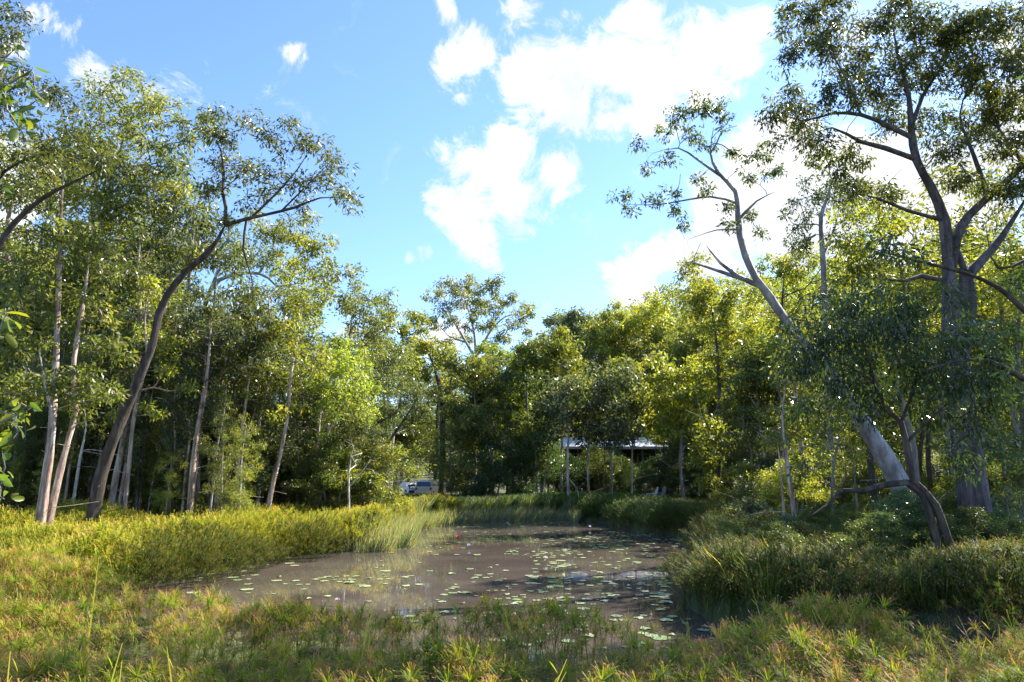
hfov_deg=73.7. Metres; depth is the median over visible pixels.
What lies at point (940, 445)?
tree
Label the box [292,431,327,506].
sapling
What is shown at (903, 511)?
bush
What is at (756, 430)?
eucalypt tree
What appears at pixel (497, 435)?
tree
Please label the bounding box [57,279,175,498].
tree
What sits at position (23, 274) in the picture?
tree
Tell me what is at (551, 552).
distant lily pads
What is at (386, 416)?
tree
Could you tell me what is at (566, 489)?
bush
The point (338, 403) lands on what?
tree
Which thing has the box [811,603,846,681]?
grass stalk
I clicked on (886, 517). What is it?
bush
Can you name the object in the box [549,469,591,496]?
fallen branch
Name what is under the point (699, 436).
tree
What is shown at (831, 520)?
bush
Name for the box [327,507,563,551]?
reed litter
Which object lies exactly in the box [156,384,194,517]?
tree
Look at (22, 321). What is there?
tree
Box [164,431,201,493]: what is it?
sapling
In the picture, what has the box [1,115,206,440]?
tree
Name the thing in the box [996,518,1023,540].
bush
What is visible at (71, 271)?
tree
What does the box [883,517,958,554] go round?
bush
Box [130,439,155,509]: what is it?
sapling
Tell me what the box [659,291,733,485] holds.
tree
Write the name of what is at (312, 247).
eucalypt tree
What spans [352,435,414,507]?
tree
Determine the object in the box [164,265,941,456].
hill forest
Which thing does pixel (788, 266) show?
broad tree
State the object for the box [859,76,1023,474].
overhanging tree
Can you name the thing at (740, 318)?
tree
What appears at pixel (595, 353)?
tree
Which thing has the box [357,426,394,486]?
tree
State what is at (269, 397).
tree
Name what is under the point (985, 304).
tree
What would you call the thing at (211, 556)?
bank sedge mounds
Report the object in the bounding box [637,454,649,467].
window
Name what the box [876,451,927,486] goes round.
bush
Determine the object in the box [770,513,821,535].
bush
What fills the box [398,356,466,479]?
tree
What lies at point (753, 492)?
bush
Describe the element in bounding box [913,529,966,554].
bush
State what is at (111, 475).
shrub
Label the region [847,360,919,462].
tree
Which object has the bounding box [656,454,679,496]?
tree
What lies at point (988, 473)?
bush
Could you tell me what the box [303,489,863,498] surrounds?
lawn grass
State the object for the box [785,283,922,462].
tree
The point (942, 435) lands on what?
tree
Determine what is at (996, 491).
bush
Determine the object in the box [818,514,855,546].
bush
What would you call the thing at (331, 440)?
shrub
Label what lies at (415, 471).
bush
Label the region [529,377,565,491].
tree
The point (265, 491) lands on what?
shrub
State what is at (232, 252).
tree
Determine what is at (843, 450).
tree
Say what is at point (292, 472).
sapling
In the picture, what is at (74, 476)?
sapling
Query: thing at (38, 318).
tree
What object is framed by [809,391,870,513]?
young tree
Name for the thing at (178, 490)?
shrub
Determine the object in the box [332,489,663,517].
bank sedge
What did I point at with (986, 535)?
bush
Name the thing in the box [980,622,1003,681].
grass stalk
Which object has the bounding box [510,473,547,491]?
bush
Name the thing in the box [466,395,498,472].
tree
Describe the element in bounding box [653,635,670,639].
lily pad
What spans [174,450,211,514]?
sapling
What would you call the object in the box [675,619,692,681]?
grass stalk
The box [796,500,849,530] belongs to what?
bush
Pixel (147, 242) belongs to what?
tree
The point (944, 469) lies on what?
bush
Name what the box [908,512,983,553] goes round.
bush
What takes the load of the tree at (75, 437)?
on the ground at (952, 611)
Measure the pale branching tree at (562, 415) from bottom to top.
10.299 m
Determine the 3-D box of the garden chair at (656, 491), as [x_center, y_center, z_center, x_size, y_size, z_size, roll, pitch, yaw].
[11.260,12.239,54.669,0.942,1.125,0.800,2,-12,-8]
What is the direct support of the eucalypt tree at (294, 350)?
on the ground at (952, 611)
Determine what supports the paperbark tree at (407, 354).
on the ground at (952, 611)
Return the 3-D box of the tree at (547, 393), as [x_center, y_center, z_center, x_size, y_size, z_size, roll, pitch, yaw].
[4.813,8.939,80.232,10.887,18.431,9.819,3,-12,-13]
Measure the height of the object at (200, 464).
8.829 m
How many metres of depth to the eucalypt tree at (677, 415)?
49.48 m
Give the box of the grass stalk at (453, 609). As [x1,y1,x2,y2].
[434,566,465,644]
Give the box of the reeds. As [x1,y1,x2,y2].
[307,493,583,551]
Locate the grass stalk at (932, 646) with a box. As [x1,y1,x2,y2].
[916,620,953,679]
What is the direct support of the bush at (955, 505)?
on the ground at (952, 611)
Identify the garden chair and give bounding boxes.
[645,487,657,495]
[653,486,666,496]
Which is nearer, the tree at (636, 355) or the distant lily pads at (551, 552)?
the distant lily pads at (551, 552)
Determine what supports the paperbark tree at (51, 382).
on the ground at (952, 611)
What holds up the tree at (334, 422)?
on the ground at (952, 611)
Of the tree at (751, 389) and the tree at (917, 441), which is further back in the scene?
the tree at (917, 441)
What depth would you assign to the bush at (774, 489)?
27.20 m
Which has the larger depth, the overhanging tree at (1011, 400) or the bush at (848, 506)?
the bush at (848, 506)
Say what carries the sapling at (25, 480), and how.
on the ground at (952, 611)
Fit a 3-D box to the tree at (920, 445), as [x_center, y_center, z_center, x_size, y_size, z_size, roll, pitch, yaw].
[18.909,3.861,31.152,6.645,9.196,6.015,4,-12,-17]
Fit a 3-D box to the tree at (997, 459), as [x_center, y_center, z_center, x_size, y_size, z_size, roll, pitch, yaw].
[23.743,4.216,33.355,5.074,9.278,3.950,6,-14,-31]
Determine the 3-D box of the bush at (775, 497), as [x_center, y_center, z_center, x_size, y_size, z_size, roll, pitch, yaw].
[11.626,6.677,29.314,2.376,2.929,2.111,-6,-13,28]
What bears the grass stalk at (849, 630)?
on the ground at (952, 611)
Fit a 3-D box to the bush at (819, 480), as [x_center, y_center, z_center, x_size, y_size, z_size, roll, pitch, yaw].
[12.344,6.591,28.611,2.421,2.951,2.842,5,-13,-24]
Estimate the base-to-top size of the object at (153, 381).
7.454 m
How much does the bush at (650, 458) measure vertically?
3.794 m
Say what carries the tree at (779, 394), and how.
on the ground at (952, 611)
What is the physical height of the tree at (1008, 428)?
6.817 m
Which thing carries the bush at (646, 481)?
on the ground at (952, 611)
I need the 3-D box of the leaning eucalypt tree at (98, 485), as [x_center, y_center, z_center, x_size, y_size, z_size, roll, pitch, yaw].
[-10.333,-1.336,24.251,10.331,16.338,3.385,0,-12,0]
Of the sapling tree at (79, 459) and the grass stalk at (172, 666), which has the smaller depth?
the grass stalk at (172, 666)
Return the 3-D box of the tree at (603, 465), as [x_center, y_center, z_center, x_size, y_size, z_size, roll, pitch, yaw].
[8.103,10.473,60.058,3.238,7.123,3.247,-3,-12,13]
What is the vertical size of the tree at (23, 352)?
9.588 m
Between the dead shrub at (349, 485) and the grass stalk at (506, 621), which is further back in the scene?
the dead shrub at (349, 485)
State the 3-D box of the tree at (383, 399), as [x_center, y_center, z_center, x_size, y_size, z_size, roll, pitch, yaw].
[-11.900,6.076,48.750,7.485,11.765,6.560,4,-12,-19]
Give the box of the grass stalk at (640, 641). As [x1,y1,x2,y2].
[630,616,649,670]
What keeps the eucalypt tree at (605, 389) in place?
on the ground at (952, 611)
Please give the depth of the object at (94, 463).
29.25 m
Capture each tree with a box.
[0,0,122,385]
[0,32,51,500]
[0,111,126,302]
[0,154,143,545]
[0,177,125,379]
[0,205,168,498]
[0,239,77,409]
[0,255,39,359]
[0,259,127,498]
[0,286,53,446]
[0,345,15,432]
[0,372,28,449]
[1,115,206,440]
[1,321,43,488]
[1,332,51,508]
[19,331,129,415]
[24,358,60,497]
[29,60,220,496]
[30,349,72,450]
[40,308,130,494]
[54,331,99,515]
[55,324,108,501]
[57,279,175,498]
[65,100,366,527]
[68,384,109,513]
[69,125,264,502]
[72,220,185,516]
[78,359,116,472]
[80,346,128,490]
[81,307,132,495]
[85,273,204,509]
[101,177,257,501]
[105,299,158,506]
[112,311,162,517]
[114,259,228,471]
[118,220,183,381]
[120,297,241,494]
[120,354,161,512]
[128,290,216,510]
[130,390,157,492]
[141,339,209,509]
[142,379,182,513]
[152,308,208,420]
[153,284,249,515]
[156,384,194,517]
[160,237,285,487]
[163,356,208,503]
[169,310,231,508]
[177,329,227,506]
[184,280,341,453]
[196,282,292,507]
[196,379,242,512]
[197,204,341,493]
[198,382,232,505]
[202,357,301,498]
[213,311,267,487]
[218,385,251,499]
[223,327,317,506]
[235,301,347,460]
[248,281,338,421]
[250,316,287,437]
[259,255,336,508]
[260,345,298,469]
[285,394,328,506]
[287,327,360,430]
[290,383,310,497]
[291,334,386,507]
[291,353,376,472]
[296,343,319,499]
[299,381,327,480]
[310,335,419,481]
[312,257,401,502]
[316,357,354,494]
[323,409,347,439]
[332,351,393,496]
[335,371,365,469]
[337,352,428,467]
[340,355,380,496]
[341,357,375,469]
[342,325,417,448]
[348,352,435,486]
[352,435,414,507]
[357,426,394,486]
[364,303,416,495]
[373,340,452,481]
[376,355,436,490]
[380,353,434,484]
[391,307,464,493]
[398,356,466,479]
[401,386,454,445]
[420,272,537,486]
[422,382,503,492]
[425,420,476,494]
[427,366,491,492]
[433,348,513,491]
[458,340,530,494]
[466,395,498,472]
[468,359,513,471]
[473,369,564,483]
[491,339,567,488]
[493,402,514,493]
[493,416,531,492]
[511,409,557,491]
[521,362,596,436]
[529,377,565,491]
[531,325,593,492]
[532,370,592,494]
[534,417,564,492]
[537,452,579,492]
[541,305,599,381]
[543,449,589,491]
[552,320,641,428]
[552,358,614,495]
[573,381,619,490]
[573,457,595,492]
[574,317,643,489]
[577,360,645,495]
[580,435,603,489]
[580,451,624,491]
[584,415,627,483]
[586,427,621,490]
[587,293,700,489]
[590,452,627,491]
[601,354,662,492]
[606,90,914,517]
[606,444,627,491]
[613,379,659,489]
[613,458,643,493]
[618,344,660,436]
[624,330,702,490]
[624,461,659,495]
[638,348,732,497]
[640,306,711,490]
[640,411,687,489]
[640,453,673,494]
[641,308,741,495]
[649,382,711,497]
[651,299,729,406]
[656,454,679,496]
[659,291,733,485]
[662,429,690,497]
[664,294,787,486]
[670,250,765,495]
[678,372,740,498]
[687,397,733,469]
[690,324,743,435]
[708,388,751,491]
[709,335,793,469]
[710,297,762,363]
[713,402,789,500]
[717,286,803,456]
[719,304,772,462]
[722,309,821,448]
[724,397,793,479]
[725,374,789,498]
[730,343,802,499]
[735,324,813,459]
[738,272,857,458]
[739,242,874,465]
[742,365,845,522]
[753,0,1023,520]
[755,316,836,469]
[760,254,986,510]
[762,271,1023,553]
[767,254,941,447]
[776,148,875,507]
[782,305,857,475]
[784,279,886,483]
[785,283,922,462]
[801,352,899,480]
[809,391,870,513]
[817,192,1023,502]
[832,186,1023,500]
[836,340,984,481]
[842,375,904,476]
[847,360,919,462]
[856,257,975,476]
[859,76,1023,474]
[859,271,947,473]
[867,268,977,492]
[896,320,947,475]
[901,221,1023,484]
[901,255,1023,515]
[907,306,1008,461]
[908,242,1020,453]
[909,307,1008,453]
[910,152,1023,354]
[910,319,986,461]
[971,349,1022,488]
[976,218,1023,507]
[979,396,1019,495]
[994,411,1019,441]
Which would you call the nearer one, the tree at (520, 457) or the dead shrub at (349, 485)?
the dead shrub at (349, 485)
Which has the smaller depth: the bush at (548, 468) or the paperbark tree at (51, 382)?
the paperbark tree at (51, 382)
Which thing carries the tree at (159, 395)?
on the ground at (952, 611)
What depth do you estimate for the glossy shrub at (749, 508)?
23.94 m
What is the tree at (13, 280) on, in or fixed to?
on the ground at (952, 611)
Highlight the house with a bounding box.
[555,437,667,491]
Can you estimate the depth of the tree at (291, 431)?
31.38 m
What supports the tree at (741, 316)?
on the ground at (952, 611)
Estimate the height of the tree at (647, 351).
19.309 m
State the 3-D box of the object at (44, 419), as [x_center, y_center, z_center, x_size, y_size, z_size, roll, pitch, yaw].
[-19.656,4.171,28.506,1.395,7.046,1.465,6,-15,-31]
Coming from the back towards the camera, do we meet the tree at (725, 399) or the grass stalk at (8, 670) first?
the tree at (725, 399)
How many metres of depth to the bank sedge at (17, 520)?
20.45 m
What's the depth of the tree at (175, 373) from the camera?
33.57 m
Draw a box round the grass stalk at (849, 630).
[828,607,855,679]
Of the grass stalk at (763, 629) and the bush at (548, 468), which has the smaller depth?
the grass stalk at (763, 629)
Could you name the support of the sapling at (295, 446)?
on the ground at (952, 611)
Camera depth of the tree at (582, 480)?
62.87 m
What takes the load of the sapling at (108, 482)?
on the ground at (952, 611)
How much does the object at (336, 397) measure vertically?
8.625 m
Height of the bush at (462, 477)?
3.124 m
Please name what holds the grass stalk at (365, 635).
on the ground at (952, 611)
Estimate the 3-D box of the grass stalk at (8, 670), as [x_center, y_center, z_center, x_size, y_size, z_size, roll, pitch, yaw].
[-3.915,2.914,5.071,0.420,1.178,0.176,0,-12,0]
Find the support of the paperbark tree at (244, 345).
on the ground at (952, 611)
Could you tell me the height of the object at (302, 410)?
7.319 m
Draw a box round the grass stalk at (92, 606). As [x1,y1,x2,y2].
[86,559,100,654]
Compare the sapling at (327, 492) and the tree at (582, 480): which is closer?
the sapling at (327, 492)
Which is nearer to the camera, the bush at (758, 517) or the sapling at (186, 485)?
the bush at (758, 517)
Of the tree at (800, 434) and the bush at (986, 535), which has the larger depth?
the tree at (800, 434)
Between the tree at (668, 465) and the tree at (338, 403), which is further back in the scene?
the tree at (668, 465)
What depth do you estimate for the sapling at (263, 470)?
28.43 m
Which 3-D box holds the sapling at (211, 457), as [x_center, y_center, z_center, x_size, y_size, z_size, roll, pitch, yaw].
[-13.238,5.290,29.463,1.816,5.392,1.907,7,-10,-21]
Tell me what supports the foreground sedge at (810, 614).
on the ground at (952, 611)
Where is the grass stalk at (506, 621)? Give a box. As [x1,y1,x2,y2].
[498,596,540,680]
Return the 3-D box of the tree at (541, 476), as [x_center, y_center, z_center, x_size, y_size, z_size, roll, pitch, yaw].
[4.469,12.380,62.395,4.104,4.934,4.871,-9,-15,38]
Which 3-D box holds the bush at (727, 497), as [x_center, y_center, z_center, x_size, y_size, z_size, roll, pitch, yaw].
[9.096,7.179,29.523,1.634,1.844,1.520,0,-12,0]
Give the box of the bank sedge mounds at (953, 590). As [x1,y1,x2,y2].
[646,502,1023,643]
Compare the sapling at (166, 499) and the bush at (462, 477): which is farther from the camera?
the bush at (462, 477)
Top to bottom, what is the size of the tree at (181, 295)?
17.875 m
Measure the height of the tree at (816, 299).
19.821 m
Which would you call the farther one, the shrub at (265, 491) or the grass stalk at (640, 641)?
the shrub at (265, 491)
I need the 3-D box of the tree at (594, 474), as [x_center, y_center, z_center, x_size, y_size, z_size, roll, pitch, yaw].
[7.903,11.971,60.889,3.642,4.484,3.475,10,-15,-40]
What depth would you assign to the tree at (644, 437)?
69.57 m
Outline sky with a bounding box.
[0,0,1023,451]
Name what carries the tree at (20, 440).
on the ground at (952, 611)
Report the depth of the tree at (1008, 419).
31.93 m
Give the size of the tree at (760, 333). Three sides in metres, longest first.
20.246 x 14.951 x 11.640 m
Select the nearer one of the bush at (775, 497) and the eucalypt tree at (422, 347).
the bush at (775, 497)
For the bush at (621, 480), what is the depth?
62.82 m
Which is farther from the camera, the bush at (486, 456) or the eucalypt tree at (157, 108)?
the bush at (486, 456)
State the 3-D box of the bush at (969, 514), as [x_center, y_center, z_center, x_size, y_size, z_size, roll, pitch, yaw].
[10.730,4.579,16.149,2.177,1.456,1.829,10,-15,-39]
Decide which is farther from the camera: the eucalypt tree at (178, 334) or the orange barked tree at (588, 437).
the orange barked tree at (588, 437)
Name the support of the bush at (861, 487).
on the ground at (952, 611)
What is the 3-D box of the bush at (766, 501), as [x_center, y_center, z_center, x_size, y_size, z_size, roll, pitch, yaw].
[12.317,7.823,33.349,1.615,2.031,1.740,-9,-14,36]
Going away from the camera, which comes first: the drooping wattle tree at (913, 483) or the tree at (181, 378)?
the drooping wattle tree at (913, 483)
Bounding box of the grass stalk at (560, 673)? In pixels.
[549,660,566,681]
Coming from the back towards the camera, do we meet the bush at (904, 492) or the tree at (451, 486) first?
the tree at (451, 486)
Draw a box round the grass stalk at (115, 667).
[108,643,122,681]
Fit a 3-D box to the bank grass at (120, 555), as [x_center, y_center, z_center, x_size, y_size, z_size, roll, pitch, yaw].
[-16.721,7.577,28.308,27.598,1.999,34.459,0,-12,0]
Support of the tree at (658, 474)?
on the ground at (952, 611)
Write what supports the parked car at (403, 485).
on the ground at (952, 611)
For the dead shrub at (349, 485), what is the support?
on the ground at (952, 611)
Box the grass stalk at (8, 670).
[7,651,24,681]
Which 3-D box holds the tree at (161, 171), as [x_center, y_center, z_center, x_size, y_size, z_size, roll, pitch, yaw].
[-18.459,-1.009,35.019,9.144,20.142,6.757,-1,-12,6]
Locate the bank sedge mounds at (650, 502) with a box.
[574,492,700,529]
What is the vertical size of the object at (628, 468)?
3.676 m
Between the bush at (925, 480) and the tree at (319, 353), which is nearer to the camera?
the bush at (925, 480)
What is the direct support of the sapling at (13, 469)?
on the ground at (952, 611)
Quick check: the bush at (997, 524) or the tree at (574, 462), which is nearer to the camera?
the bush at (997, 524)
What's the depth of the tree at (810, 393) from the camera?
41.70 m
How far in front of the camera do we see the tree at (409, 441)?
86.70 m
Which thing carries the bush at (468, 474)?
on the ground at (952, 611)
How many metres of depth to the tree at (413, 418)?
89.50 m
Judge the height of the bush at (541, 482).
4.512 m
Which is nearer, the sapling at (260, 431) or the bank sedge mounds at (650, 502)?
the sapling at (260, 431)
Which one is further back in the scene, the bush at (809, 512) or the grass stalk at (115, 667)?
the bush at (809, 512)
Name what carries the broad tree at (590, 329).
on the ground at (952, 611)
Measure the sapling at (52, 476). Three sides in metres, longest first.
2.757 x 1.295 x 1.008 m
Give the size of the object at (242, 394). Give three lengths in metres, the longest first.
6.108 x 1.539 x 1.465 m
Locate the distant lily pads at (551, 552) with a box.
[218,523,684,611]
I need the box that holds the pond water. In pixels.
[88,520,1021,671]
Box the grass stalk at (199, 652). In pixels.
[190,612,214,681]
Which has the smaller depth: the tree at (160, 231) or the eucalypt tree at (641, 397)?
the tree at (160, 231)
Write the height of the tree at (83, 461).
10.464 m
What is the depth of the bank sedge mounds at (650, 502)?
36.96 m
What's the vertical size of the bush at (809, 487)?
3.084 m
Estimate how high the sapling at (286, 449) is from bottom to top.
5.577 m
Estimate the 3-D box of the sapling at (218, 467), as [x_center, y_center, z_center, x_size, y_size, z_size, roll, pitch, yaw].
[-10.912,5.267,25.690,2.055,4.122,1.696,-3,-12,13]
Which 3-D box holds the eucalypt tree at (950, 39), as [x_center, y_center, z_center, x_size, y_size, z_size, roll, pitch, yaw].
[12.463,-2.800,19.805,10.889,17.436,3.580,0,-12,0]
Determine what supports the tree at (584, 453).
on the ground at (952, 611)
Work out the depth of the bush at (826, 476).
28.55 m
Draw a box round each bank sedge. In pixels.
[0,491,467,603]
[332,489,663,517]
[554,493,1023,633]
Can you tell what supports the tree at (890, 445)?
on the ground at (952, 611)
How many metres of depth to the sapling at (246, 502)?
25.06 m
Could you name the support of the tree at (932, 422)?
on the ground at (952, 611)
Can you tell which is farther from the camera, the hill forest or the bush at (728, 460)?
the hill forest
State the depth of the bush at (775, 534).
15.64 m
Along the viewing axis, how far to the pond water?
18.36 m
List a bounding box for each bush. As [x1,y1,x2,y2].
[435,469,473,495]
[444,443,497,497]
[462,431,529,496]
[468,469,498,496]
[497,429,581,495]
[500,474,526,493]
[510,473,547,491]
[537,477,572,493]
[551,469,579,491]
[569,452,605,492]
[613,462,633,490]
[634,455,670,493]
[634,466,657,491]
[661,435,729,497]
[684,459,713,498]
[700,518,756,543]
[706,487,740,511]
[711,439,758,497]
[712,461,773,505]
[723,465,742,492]
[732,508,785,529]
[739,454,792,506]
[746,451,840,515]
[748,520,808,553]
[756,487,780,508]
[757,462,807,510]
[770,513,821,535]
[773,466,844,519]
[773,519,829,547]
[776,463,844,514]
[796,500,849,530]
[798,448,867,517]
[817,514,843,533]
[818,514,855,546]
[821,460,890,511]
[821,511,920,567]
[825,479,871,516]
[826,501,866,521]
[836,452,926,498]
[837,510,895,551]
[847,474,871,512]
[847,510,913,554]
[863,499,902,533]
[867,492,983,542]
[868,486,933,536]
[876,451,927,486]
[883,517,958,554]
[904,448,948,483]
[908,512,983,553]
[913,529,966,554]
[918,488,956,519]
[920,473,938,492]
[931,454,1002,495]
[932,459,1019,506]
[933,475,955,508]
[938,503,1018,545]
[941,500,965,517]
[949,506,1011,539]
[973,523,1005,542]
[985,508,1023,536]
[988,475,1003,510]
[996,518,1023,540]
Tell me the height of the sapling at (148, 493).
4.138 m
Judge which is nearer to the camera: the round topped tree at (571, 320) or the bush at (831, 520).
the bush at (831, 520)
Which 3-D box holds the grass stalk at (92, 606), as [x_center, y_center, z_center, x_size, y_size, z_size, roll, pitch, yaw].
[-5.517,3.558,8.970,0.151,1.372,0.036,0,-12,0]
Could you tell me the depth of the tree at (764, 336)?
56.74 m
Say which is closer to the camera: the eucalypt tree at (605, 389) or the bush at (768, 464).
the bush at (768, 464)
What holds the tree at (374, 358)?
on the ground at (952, 611)
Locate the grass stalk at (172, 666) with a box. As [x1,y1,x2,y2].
[167,648,183,681]
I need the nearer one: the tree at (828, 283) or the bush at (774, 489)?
the bush at (774, 489)
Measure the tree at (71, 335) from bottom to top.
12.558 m
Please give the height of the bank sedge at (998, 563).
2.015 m
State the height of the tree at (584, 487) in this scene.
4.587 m
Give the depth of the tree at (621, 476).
60.50 m
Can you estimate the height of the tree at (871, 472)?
11.051 m
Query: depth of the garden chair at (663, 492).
56.28 m
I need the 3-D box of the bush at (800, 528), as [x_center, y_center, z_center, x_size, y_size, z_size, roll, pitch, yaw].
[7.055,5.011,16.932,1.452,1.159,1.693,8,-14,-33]
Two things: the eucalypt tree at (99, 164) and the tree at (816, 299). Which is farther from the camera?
the tree at (816, 299)
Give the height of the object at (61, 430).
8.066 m
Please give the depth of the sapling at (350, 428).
32.65 m
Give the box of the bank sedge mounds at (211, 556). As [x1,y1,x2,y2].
[15,496,418,598]
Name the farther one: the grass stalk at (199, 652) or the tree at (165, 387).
the tree at (165, 387)
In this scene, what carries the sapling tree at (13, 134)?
on the ground at (952, 611)
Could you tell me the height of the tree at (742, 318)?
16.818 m
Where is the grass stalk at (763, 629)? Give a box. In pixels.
[753,596,782,678]
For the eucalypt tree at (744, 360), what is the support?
on the ground at (952, 611)
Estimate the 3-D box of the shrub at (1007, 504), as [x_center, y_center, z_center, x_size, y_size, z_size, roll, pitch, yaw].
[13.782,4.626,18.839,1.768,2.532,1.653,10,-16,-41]
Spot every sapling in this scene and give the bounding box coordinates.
[0,403,118,509]
[0,411,47,509]
[0,437,28,509]
[0,441,69,504]
[22,422,69,494]
[29,454,62,510]
[49,443,91,501]
[70,450,110,502]
[83,456,130,503]
[113,433,186,508]
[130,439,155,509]
[138,421,279,518]
[150,445,188,516]
[152,405,196,509]
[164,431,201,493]
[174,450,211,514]
[189,411,228,503]
[197,427,245,513]
[220,412,268,517]
[238,426,268,506]
[262,409,306,503]
[263,424,320,506]
[268,407,325,503]
[273,415,316,505]
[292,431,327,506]
[319,441,344,501]
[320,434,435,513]
[333,415,368,504]
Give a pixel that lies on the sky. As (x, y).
(485, 138)
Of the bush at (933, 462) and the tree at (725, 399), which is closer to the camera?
the bush at (933, 462)
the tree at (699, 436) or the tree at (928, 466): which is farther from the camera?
the tree at (699, 436)
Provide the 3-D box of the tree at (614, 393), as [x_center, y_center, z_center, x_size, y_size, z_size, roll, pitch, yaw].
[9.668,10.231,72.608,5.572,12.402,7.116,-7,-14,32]
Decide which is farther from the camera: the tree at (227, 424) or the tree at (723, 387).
the tree at (723, 387)
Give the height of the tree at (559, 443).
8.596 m
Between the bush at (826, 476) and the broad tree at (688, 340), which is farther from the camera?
the broad tree at (688, 340)
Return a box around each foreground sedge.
[0,547,1023,681]
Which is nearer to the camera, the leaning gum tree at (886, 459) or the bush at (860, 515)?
the bush at (860, 515)
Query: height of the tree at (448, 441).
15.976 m
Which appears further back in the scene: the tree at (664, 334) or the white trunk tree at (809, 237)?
the tree at (664, 334)
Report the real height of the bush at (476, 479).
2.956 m
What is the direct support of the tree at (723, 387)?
on the ground at (952, 611)
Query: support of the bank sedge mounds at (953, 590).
on the ground at (952, 611)
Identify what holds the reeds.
on the pond water
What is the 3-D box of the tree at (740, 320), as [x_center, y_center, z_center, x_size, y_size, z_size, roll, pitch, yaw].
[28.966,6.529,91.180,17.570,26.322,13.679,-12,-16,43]
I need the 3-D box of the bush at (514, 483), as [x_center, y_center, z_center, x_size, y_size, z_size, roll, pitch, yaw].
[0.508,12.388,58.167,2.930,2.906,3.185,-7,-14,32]
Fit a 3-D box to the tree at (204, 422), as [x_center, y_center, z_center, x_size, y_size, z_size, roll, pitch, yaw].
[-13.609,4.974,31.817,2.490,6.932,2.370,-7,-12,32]
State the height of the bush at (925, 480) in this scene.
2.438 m
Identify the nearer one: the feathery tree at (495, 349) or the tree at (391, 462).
the tree at (391, 462)
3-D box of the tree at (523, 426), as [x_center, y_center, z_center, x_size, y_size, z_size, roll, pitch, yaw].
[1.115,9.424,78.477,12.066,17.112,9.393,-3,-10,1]
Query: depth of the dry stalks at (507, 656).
9.45 m
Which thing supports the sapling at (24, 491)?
on the ground at (952, 611)
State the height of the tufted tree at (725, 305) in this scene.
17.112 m
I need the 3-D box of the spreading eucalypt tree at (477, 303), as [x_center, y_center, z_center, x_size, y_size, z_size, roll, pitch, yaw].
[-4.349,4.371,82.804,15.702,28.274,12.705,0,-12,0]
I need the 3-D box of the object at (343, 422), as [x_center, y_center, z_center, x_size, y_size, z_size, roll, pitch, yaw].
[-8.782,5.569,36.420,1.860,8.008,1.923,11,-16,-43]
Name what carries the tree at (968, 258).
on the ground at (952, 611)
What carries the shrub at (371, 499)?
on the ground at (952, 611)
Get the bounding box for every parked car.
[397,482,415,494]
[415,480,438,494]
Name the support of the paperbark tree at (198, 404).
on the ground at (952, 611)
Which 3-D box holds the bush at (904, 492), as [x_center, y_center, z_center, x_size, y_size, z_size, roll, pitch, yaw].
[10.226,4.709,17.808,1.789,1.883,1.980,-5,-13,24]
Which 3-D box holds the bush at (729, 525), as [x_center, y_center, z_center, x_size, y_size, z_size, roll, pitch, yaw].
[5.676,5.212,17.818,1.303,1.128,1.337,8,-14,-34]
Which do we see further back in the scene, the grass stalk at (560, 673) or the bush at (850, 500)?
the bush at (850, 500)
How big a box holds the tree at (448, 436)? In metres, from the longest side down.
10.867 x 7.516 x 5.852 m
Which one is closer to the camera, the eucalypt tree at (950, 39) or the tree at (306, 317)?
the eucalypt tree at (950, 39)
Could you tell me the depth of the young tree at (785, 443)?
20.51 m
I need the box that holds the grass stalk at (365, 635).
[359,604,374,681]
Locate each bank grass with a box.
[0,505,462,601]
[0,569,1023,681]
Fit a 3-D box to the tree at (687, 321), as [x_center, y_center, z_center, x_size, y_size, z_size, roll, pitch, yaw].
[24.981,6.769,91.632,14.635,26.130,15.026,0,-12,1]
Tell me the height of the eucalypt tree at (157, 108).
24.456 m
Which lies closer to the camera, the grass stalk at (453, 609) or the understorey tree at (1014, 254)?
the grass stalk at (453, 609)
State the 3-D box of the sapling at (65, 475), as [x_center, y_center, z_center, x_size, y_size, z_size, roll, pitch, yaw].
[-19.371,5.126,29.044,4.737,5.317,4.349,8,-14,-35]
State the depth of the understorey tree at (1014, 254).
23.45 m
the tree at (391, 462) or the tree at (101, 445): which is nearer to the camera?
the tree at (101, 445)
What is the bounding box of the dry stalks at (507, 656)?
[3,548,1023,681]
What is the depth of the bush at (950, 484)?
26.54 m
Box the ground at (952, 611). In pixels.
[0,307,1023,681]
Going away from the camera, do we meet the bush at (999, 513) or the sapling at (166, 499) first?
the bush at (999, 513)
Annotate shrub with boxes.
[81,444,160,508]
[153,445,205,504]
[231,435,303,507]
[272,461,308,508]
[280,451,355,515]
[282,426,367,509]
[336,470,395,511]
[344,432,384,522]
[711,482,777,518]
[990,470,1023,538]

